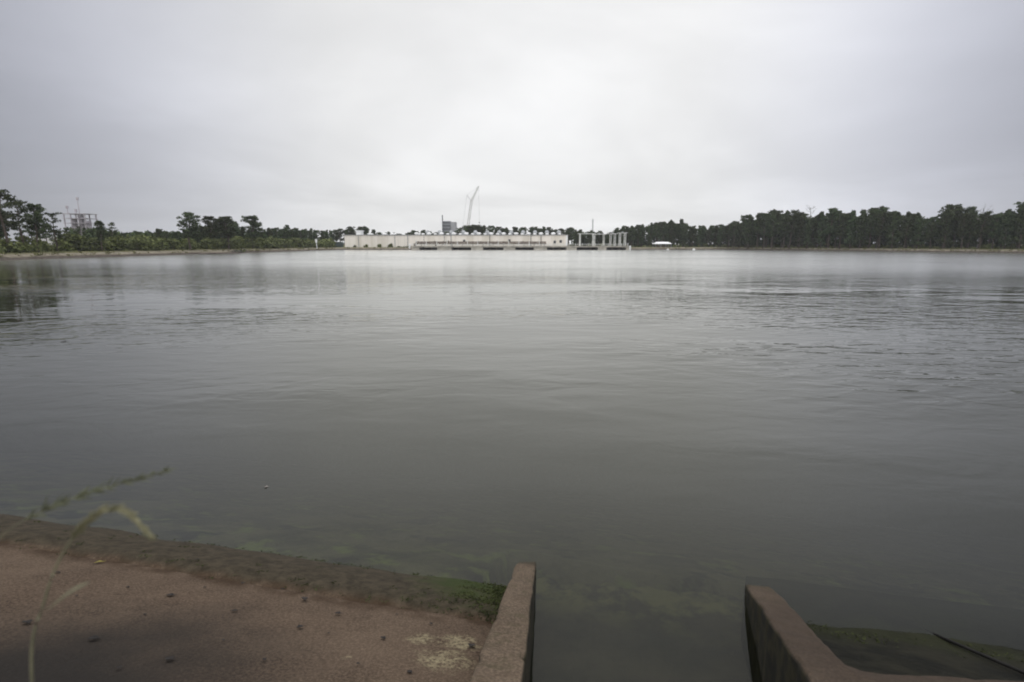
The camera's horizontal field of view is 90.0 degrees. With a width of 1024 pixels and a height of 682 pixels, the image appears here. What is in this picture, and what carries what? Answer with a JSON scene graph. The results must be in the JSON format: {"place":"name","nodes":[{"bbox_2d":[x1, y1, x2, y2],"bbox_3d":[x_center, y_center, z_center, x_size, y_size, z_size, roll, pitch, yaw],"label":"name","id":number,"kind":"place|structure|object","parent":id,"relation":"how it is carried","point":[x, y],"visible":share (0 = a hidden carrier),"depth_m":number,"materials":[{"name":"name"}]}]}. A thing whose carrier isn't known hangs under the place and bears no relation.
{"place":"outdoors","nodes":[
{"label":"outdoors","id":0,"kind":"place"},
{"bbox_2d":[0,514,504,681],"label":"apron slab","id":1,"kind":"structure","parent":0,"point":[191,623],"depth_m":3.75,"materials":[{"name":"concrete"}]},
{"bbox_2d":[0,466,175,536],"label":"grass plant","id":2,"kind":"object","parent":1,"relation":"on","point":[62,502],"depth_m":0.92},
{"bbox_2d":[30,503,156,681],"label":"grass plant","id":3,"kind":"object","parent":1,"relation":"on","point":[92,517],"depth_m":0.79,"materials":[{"name":"plant"}]},
{"bbox_2d":[0,518,1023,661],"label":"algae mat","id":4,"kind":"object","parent":1,"relation":"on","point":[498,599],"visible":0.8,"depth_m":4.50,"materials":[{"name":"plant"}]},
{"bbox_2d":[0,250,1023,567],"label":"water","id":5,"kind":"structure","parent":0,"point":[864,400],"depth_m":12.86,"materials":[{"name":"liquid"}]},
{"bbox_2d":[0,453,1023,609],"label":"lake bed","id":6,"kind":"object","parent":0,"point":[446,540],"visible":0.48,"depth_m":7.80,"materials":[{"name":"liquid"}]},
{"bbox_2d":[0,244,1023,259],"bbox_3d":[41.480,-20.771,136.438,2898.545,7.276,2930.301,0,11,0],"label":"ground","id":7,"kind":"structure","parent":0,"point":[24,256],"depth_m":205.46,"materials":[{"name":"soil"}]},
{"bbox_2d":[0,210,9,236],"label":"pine tree","id":8,"kind":"object","parent":7,"relation":"on","point":[2,232],"visible":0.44,"depth_m":117.95,"materials":[{"name":"green plant"}]},
{"bbox_2d":[0,237,24,252],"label":"shrub","id":9,"kind":"object","parent":7,"relation":"on","point":[3,240],"visible":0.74,"depth_m":115.96,"materials":[{"name":"green plant"}]},
{"bbox_2d":[0,189,27,252],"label":"pine tree","id":10,"kind":"object","parent":7,"relation":"on","point":[10,203],"visible":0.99,"depth_m":115.12,"materials":[{"name":"green plant"}]},
{"bbox_2d":[2,241,29,252],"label":"shrub","id":11,"kind":"object","parent":7,"relation":"on","point":[18,250],"visible":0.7,"depth_m":116.99,"materials":[{"name":"green plant"}]},
{"bbox_2d":[3,197,33,251],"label":"pine tree","id":12,"kind":"object","parent":7,"relation":"on","point":[21,212],"visible":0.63,"depth_m":118.75,"materials":[{"name":"green plant"}]},
{"bbox_2d":[15,235,46,251],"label":"shrub","id":13,"kind":"object","parent":7,"relation":"on","point":[26,239],"visible":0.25,"depth_m":123.23,"materials":[{"name":"green plant"}]},
{"bbox_2d":[25,240,41,251],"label":"shrub","id":14,"kind":"object","parent":7,"relation":"on","point":[33,246],"visible":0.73,"depth_m":121.61,"materials":[{"name":"green plant"}]},
{"bbox_2d":[23,203,49,251],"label":"pine tree","id":15,"kind":"object","parent":7,"relation":"on","point":[36,210],"visible":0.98,"depth_m":120.91,"materials":[{"name":"green plant"}]},
{"bbox_2d":[42,241,54,251],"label":"shrub","id":16,"kind":"object","parent":7,"relation":"on","point":[47,246],"visible":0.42,"depth_m":127.81,"materials":[{"name":"green plant"}]},
{"bbox_2d":[43,212,61,250],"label":"pine tree","id":17,"kind":"object","parent":7,"relation":"on","point":[51,215],"visible":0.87,"depth_m":128.41,"materials":[{"name":"green plant"}]},
{"bbox_2d":[50,238,74,250],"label":"shrub","id":18,"kind":"object","parent":7,"relation":"on","point":[62,243],"visible":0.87,"depth_m":130.98,"materials":[{"name":"green plant"}]},
{"bbox_2d":[57,233,94,250],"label":"shrub","id":19,"kind":"object","parent":7,"relation":"on","point":[82,243],"visible":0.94,"depth_m":134.19,"materials":[{"name":"green plant"}]},
{"bbox_2d":[62,197,96,233],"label":"process tower","id":20,"kind":"structure","parent":7,"relation":"on","point":[81,216],"depth_m":323.98,"materials":[{"name":"metal"}]},
{"bbox_2d":[93,220,107,250],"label":"pine tree","id":21,"kind":"object","parent":7,"relation":"on","point":[98,224],"visible":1,"depth_m":137.08,"materials":[{"name":"green plant"}]},
{"bbox_2d":[95,238,120,250],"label":"shrub","id":22,"kind":"object","parent":7,"relation":"on","point":[106,245],"visible":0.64,"depth_m":141.27,"materials":[{"name":"green plant"}]},
{"bbox_2d":[106,222,118,237],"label":"pine tree","id":23,"kind":"object","parent":7,"relation":"on","point":[111,227],"visible":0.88,"depth_m":146.57,"materials":[{"name":"green plant"}]},
{"bbox_2d":[105,235,127,250],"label":"shrub","id":24,"kind":"object","parent":7,"relation":"on","point":[120,242],"visible":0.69,"depth_m":144.75,"materials":[{"name":"green plant"}]},
{"bbox_2d":[128,239,146,250],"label":"shrub","id":25,"kind":"object","parent":7,"relation":"on","point":[133,245],"visible":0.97,"depth_m":151.23,"materials":[{"name":"green plant"}]},
{"bbox_2d":[123,234,163,249],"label":"shrub","id":26,"kind":"object","parent":7,"relation":"on","point":[145,237],"visible":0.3,"depth_m":157.79,"materials":[{"name":"green plant"}]},
{"bbox_2d":[128,237,159,249],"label":"shrub","id":27,"kind":"object","parent":7,"relation":"on","point":[149,245],"visible":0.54,"depth_m":154.75,"materials":[{"name":"green plant"}]},
{"bbox_2d":[167,238,181,249],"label":"shrub","id":28,"kind":"object","parent":7,"relation":"on","point":[175,243],"visible":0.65,"depth_m":168.04,"materials":[{"name":"green plant"}]},
{"bbox_2d":[176,212,201,248],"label":"pine tree","id":29,"kind":"object","parent":7,"relation":"on","point":[192,229],"visible":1,"depth_m":170.88,"materials":[{"name":"green plant"}]},
{"bbox_2d":[182,241,197,249],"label":"shrub","id":30,"kind":"object","parent":7,"relation":"on","point":[193,246],"visible":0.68,"depth_m":174.94,"materials":[{"name":"green plant"}]},
{"bbox_2d":[199,237,220,248],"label":"shrub","id":31,"kind":"object","parent":7,"relation":"on","point":[210,243],"visible":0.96,"depth_m":185.49,"materials":[{"name":"green plant"}]},
{"bbox_2d":[199,216,223,248],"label":"pine tree","id":32,"kind":"object","parent":7,"relation":"on","point":[209,221],"visible":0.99,"depth_m":185.26,"materials":[{"name":"green plant"}]},
{"bbox_2d":[189,251,239,254],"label":"sand spit","id":33,"kind":"structure","parent":7,"relation":"on","point":[220,252],"depth_m":171.68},
{"bbox_2d":[217,237,229,248],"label":"shrub","id":34,"kind":"object","parent":7,"relation":"on","point":[224,242],"visible":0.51,"depth_m":195.77,"materials":[{"name":"green plant"}]},
{"bbox_2d":[213,216,236,248],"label":"pine tree","id":35,"kind":"object","parent":7,"relation":"on","point":[223,225],"visible":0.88,"depth_m":193.96,"materials":[{"name":"green plant"}]},
{"bbox_2d":[240,215,266,248],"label":"pine tree","id":36,"kind":"object","parent":7,"relation":"on","point":[253,222],"visible":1,"depth_m":211.99,"materials":[{"name":"green plant"}]},
{"bbox_2d":[246,236,264,248],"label":"shrub","id":37,"kind":"object","parent":7,"relation":"on","point":[258,242],"visible":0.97,"depth_m":214.48,"materials":[{"name":"green plant"}]},
{"bbox_2d":[268,237,281,248],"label":"shrub","id":38,"kind":"object","parent":7,"relation":"on","point":[275,241],"visible":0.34,"depth_m":228.93,"materials":[{"name":"green plant"}]},
{"bbox_2d":[283,225,293,244],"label":"pine tree","id":39,"kind":"object","parent":7,"relation":"on","point":[286,230],"visible":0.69,"depth_m":248.62,"materials":[{"name":"green plant"}]},
{"bbox_2d":[291,237,310,247],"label":"shrub","id":40,"kind":"object","parent":7,"relation":"on","point":[300,243],"visible":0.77,"depth_m":254.65,"materials":[{"name":"green plant"}]},
{"bbox_2d":[332,229,344,241],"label":"pine tree","id":41,"kind":"object","parent":7,"relation":"on","point":[338,234],"visible":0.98,"depth_m":337.94,"materials":[{"name":"green plant"}]},
{"bbox_2d":[442,215,456,232],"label":"boiler tower","id":42,"kind":"structure","parent":7,"relation":"on","point":[447,226],"depth_m":547.17,"materials":[{"name":"grey metal"}]},
{"bbox_2d":[344,230,567,246],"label":"factory building","id":43,"kind":"structure","parent":7,"relation":"on","point":[359,239],"depth_m":297.13,"materials":[{"name":"metal"}]},
{"bbox_2d":[470,562,535,681],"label":"ramp wall","id":44,"kind":"structure","parent":7,"relation":"on","point":[506,653],"depth_m":3.37,"materials":[{"name":"concrete"}]},
{"bbox_2d":[0,245,1023,252],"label":"undergrowth","id":45,"kind":"object","parent":7,"relation":"on","point":[971,247],"visible":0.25,"depth_m":211.62,"materials":[{"name":"green plant"}]},
{"bbox_2d":[411,246,628,249],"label":"pier","id":46,"kind":"structure","parent":7,"relation":"on","point":[534,247],"depth_m":284.76,"materials":[{"name":"concrete"}]},
{"bbox_2d":[415,239,545,245],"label":"pipe rack","id":47,"kind":"object","parent":46,"relation":"on","point":[472,243],"visible":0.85,"depth_m":289.29,"materials":[{"name":"metal"}]},
{"bbox_2d":[59,211,1022,248],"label":"distant wood","id":48,"kind":"object","parent":7,"relation":"on","point":[90,232],"visible":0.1,"depth_m":238.83,"materials":[{"name":"plant"}]},
{"bbox_2d":[563,228,574,245],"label":"pine tree","id":49,"kind":"object","parent":7,"relation":"on","point":[569,233],"visible":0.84,"depth_m":340.94,"materials":[{"name":"green plant"}]},
{"bbox_2d":[628,227,636,242],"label":"pine tree","id":50,"kind":"object","parent":7,"relation":"on","point":[631,234],"visible":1,"depth_m":313.66,"materials":[{"name":"green plant"}]},
{"bbox_2d":[634,224,642,245],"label":"pine tree","id":51,"kind":"object","parent":7,"relation":"on","point":[638,228],"visible":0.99,"depth_m":313.19,"materials":[{"name":"green plant"}]},
{"bbox_2d":[532,576,750,681],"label":"boat ramp","id":52,"kind":"object","parent":7,"relation":"on","point":[602,632],"visible":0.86,"depth_m":5.16,"materials":[{"name":"concrete"}]},
{"bbox_2d":[638,224,645,246],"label":"pine tree","id":53,"kind":"object","parent":7,"relation":"on","point":[642,238],"visible":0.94,"depth_m":319.10,"materials":[{"name":"green plant"}]},
{"bbox_2d":[646,223,653,244],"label":"pine tree","id":54,"kind":"object","parent":7,"relation":"on","point":[649,236],"visible":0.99,"depth_m":312.77,"materials":[{"name":"green plant"}]},
{"bbox_2d":[653,225,660,244],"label":"pine tree","id":55,"kind":"object","parent":7,"relation":"on","point":[656,234],"visible":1,"depth_m":312.60,"materials":[{"name":"green plant"}]},
{"bbox_2d":[659,223,668,244],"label":"pine tree","id":56,"kind":"object","parent":7,"relation":"on","point":[664,231],"visible":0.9,"depth_m":314.18,"materials":[{"name":"green plant"}]},
{"bbox_2d":[668,220,674,244],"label":"pine tree","id":57,"kind":"object","parent":7,"relation":"on","point":[671,232],"visible":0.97,"depth_m":314.10,"materials":[{"name":"green plant"}]},
{"bbox_2d":[678,224,687,246],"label":"pine tree","id":58,"kind":"object","parent":7,"relation":"on","point":[682,238],"visible":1,"depth_m":313.78,"materials":[{"name":"green plant"}]},
{"bbox_2d":[688,225,697,246],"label":"pine tree","id":59,"kind":"object","parent":7,"relation":"on","point":[692,233],"visible":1,"depth_m":313.56,"materials":[{"name":"green plant"}]},
{"bbox_2d":[696,225,702,244],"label":"pine tree","id":60,"kind":"object","parent":7,"relation":"on","point":[699,236],"visible":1,"depth_m":313.14,"materials":[{"name":"green plant"}]},
{"bbox_2d":[711,225,718,244],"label":"pine tree","id":61,"kind":"object","parent":7,"relation":"on","point":[715,234],"visible":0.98,"depth_m":314.61,"materials":[{"name":"green plant"}]},
{"bbox_2d":[727,221,739,247],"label":"pine tree","id":62,"kind":"object","parent":7,"relation":"on","point":[732,228],"visible":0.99,"depth_m":295.38,"materials":[{"name":"green plant"}]},
{"bbox_2d":[736,223,744,247],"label":"pine tree","id":63,"kind":"object","parent":7,"relation":"on","point":[740,237],"visible":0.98,"depth_m":293.25,"materials":[{"name":"green plant"}]},
{"bbox_2d":[742,216,754,248],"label":"pine tree","id":64,"kind":"object","parent":7,"relation":"on","point":[748,231],"visible":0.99,"depth_m":287.66,"materials":[{"name":"green plant"}]},
{"bbox_2d":[752,212,763,247],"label":"pine tree","id":65,"kind":"object","parent":7,"relation":"on","point":[759,222],"visible":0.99,"depth_m":280.55,"materials":[{"name":"green plant"}]},
{"bbox_2d":[756,213,771,248],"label":"pine tree","id":66,"kind":"object","parent":7,"relation":"on","point":[766,223],"visible":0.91,"depth_m":279.33,"materials":[{"name":"green plant"}]},
{"bbox_2d":[764,210,779,246],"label":"pine tree","id":67,"kind":"object","parent":7,"relation":"on","point":[772,213],"visible":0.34,"depth_m":279.84,"materials":[{"name":"green plant"}]},
{"bbox_2d":[766,216,779,248],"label":"pine tree","id":68,"kind":"object","parent":7,"relation":"on","point":[773,224],"visible":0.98,"depth_m":275.18,"materials":[{"name":"green plant"}]},
{"bbox_2d":[774,213,788,246],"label":"pine tree","id":69,"kind":"object","parent":7,"relation":"on","point":[777,240],"visible":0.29,"depth_m":275.26,"materials":[{"name":"green plant"}]},
{"bbox_2d":[776,216,790,248],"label":"pine tree","id":70,"kind":"object","parent":7,"relation":"on","point":[781,232],"visible":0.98,"depth_m":269.17,"materials":[{"name":"green plant"}]},
{"bbox_2d":[786,210,799,247],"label":"pine tree","id":71,"kind":"object","parent":7,"relation":"on","point":[791,223],"visible":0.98,"depth_m":264.37,"materials":[{"name":"green plant"}]},
{"bbox_2d":[793,215,805,248],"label":"pine tree","id":72,"kind":"object","parent":7,"relation":"on","point":[801,221],"visible":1,"depth_m":262.49,"materials":[{"name":"green plant"}]},
{"bbox_2d":[803,218,811,248],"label":"pine tree","id":73,"kind":"object","parent":7,"relation":"on","point":[807,229],"visible":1,"depth_m":259.10,"materials":[{"name":"green plant"}]},
{"bbox_2d":[811,211,823,247],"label":"pine tree","id":74,"kind":"object","parent":7,"relation":"on","point":[815,238],"visible":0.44,"depth_m":259.67,"materials":[{"name":"green plant"}]},
{"bbox_2d":[816,213,825,247],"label":"pine tree","id":75,"kind":"object","parent":7,"relation":"on","point":[821,229],"visible":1,"depth_m":254.51,"materials":[{"name":"green plant"}]},
{"bbox_2d":[821,207,840,247],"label":"pine tree","id":76,"kind":"object","parent":7,"relation":"on","point":[834,215],"visible":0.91,"depth_m":250.40,"materials":[{"name":"green plant"}]},
{"bbox_2d":[829,210,845,247],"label":"pine tree","id":77,"kind":"object","parent":7,"relation":"on","point":[833,238],"visible":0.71,"depth_m":251.84,"materials":[{"name":"green plant"}]},
{"bbox_2d":[834,214,849,248],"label":"pine tree","id":78,"kind":"object","parent":7,"relation":"on","point":[843,228],"visible":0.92,"depth_m":244.66,"materials":[{"name":"green plant"}]},
{"bbox_2d":[844,210,857,247],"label":"pine tree","id":79,"kind":"object","parent":7,"relation":"on","point":[850,228],"visible":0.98,"depth_m":241.37,"materials":[{"name":"green plant"}]},
{"bbox_2d":[853,209,870,247],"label":"pine tree","id":80,"kind":"object","parent":7,"relation":"on","point":[861,234],"visible":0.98,"depth_m":238.23,"materials":[{"name":"green plant"}]},
{"bbox_2d":[863,208,878,247],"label":"pine tree","id":81,"kind":"object","parent":7,"relation":"on","point":[870,227],"visible":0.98,"depth_m":234.32,"materials":[{"name":"green plant"}]},
{"bbox_2d":[869,207,889,247],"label":"pine tree","id":82,"kind":"object","parent":7,"relation":"on","point":[883,209],"visible":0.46,"depth_m":234.15,"materials":[{"name":"green plant"}]},
{"bbox_2d":[873,206,888,244],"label":"pine tree","id":83,"kind":"object","parent":7,"relation":"on","point":[882,242],"visible":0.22,"depth_m":237.35,"materials":[{"name":"green plant"}]},
{"bbox_2d":[873,212,890,247],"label":"pine tree","id":84,"kind":"object","parent":7,"relation":"on","point":[881,222],"visible":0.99,"depth_m":230.54,"materials":[{"name":"green plant"}]},
{"bbox_2d":[741,584,1023,681],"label":"ramp wall","id":85,"kind":"structure","parent":7,"relation":"on","point":[781,641],"depth_m":3.67,"materials":[{"name":"concrete"}]},
{"bbox_2d":[743,576,1023,680],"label":"wet slab","id":86,"kind":"structure","parent":7,"relation":"on","point":[900,619],"depth_m":4.63,"materials":[{"name":"concrete"}]},
{"bbox_2d":[920,626,1023,674],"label":"steel pipe","id":87,"kind":"object","parent":86,"relation":"on","point":[982,654],"visible":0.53,"depth_m":4.14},
{"bbox_2d":[884,212,901,247],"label":"pine tree","id":88,"kind":"object","parent":7,"relation":"on","point":[894,237],"visible":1,"depth_m":226.32,"materials":[{"name":"green plant"}]},
{"bbox_2d":[900,216,913,247],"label":"pine tree","id":89,"kind":"object","parent":7,"relation":"on","point":[905,226],"visible":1,"depth_m":222.89,"materials":[{"name":"green plant"}]},
{"bbox_2d":[901,211,912,247],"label":"pine tree","id":90,"kind":"object","parent":7,"relation":"on","point":[908,214],"visible":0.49,"depth_m":226.36,"materials":[{"name":"green plant"}]},
{"bbox_2d":[905,212,921,247],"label":"pine tree","id":91,"kind":"object","parent":7,"relation":"on","point":[917,215],"visible":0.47,"depth_m":223.40,"materials":[{"name":"green plant"}]},
{"bbox_2d":[910,217,926,247],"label":"pine tree","id":92,"kind":"object","parent":7,"relation":"on","point":[918,227],"visible":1,"depth_m":219.48,"materials":[{"name":"green plant"}]},
{"bbox_2d":[924,222,938,247],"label":"pine tree","id":93,"kind":"object","parent":7,"relation":"on","point":[931,231],"visible":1,"depth_m":215.13,"materials":[{"name":"green plant"}]},
{"bbox_2d":[924,216,938,245],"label":"pine tree","id":94,"kind":"object","parent":7,"relation":"on","point":[931,220],"visible":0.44,"depth_m":218.39,"materials":[{"name":"green plant"}]},
{"bbox_2d":[934,209,956,248],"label":"pine tree","id":95,"kind":"object","parent":7,"relation":"on","point":[945,224],"visible":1,"depth_m":210.47,"materials":[{"name":"green plant"}]},
{"bbox_2d":[936,216,957,247],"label":"pine tree","id":96,"kind":"object","parent":7,"relation":"on","point":[940,227],"visible":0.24,"depth_m":215.39,"materials":[{"name":"green plant"}]},
{"bbox_2d":[937,204,964,247],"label":"pine tree","id":97,"kind":"object","parent":7,"relation":"on","point":[957,208],"visible":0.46,"depth_m":215.09,"materials":[{"name":"green plant"}]},
{"bbox_2d":[950,208,964,246],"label":"pine tree","id":98,"kind":"object","parent":7,"relation":"on","point":[955,231],"visible":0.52,"depth_m":215.20,"materials":[{"name":"green plant"}]},
{"bbox_2d":[956,212,971,248],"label":"pine tree","id":99,"kind":"object","parent":7,"relation":"on","point":[962,221],"visible":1,"depth_m":204.99,"materials":[{"name":"green plant"}]},
{"bbox_2d":[960,209,978,248],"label":"pine tree","id":100,"kind":"object","parent":7,"relation":"on","point":[968,238],"visible":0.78,"depth_m":206.76,"materials":[{"name":"green plant"}]},
{"bbox_2d":[963,206,978,247],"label":"pine tree","id":101,"kind":"object","parent":7,"relation":"on","point":[968,209],"visible":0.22,"depth_m":209.74,"materials":[{"name":"green plant"}]},
{"bbox_2d":[971,211,993,248],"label":"pine tree","id":102,"kind":"object","parent":7,"relation":"on","point":[980,225],"visible":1,"depth_m":200.35,"materials":[{"name":"green plant"}]},
{"bbox_2d":[989,214,1004,247],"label":"pine tree","id":103,"kind":"object","parent":7,"relation":"on","point":[997,226],"visible":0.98,"depth_m":197.33,"materials":[{"name":"green plant"}]},
{"bbox_2d":[999,211,1014,248],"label":"pine tree","id":104,"kind":"object","parent":7,"relation":"on","point":[1006,220],"visible":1,"depth_m":194.58,"materials":[{"name":"green plant"}]},
{"bbox_2d":[1008,203,1023,248],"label":"pine tree","id":105,"kind":"object","parent":7,"relation":"on","point":[1019,231],"visible":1,"depth_m":190.70,"materials":[{"name":"green plant"}]},
{"bbox_2d":[1011,201,1023,248],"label":"pine tree","id":106,"kind":"object","parent":7,"relation":"on","point":[1018,203],"visible":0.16,"depth_m":198.19,"materials":[{"name":"green plant"}]},
{"bbox_2d":[0,0,1023,243],"label":"sky","id":107,"kind":"structure","parent":0,"point":[382,116],"materials":[{"name":"grey"}]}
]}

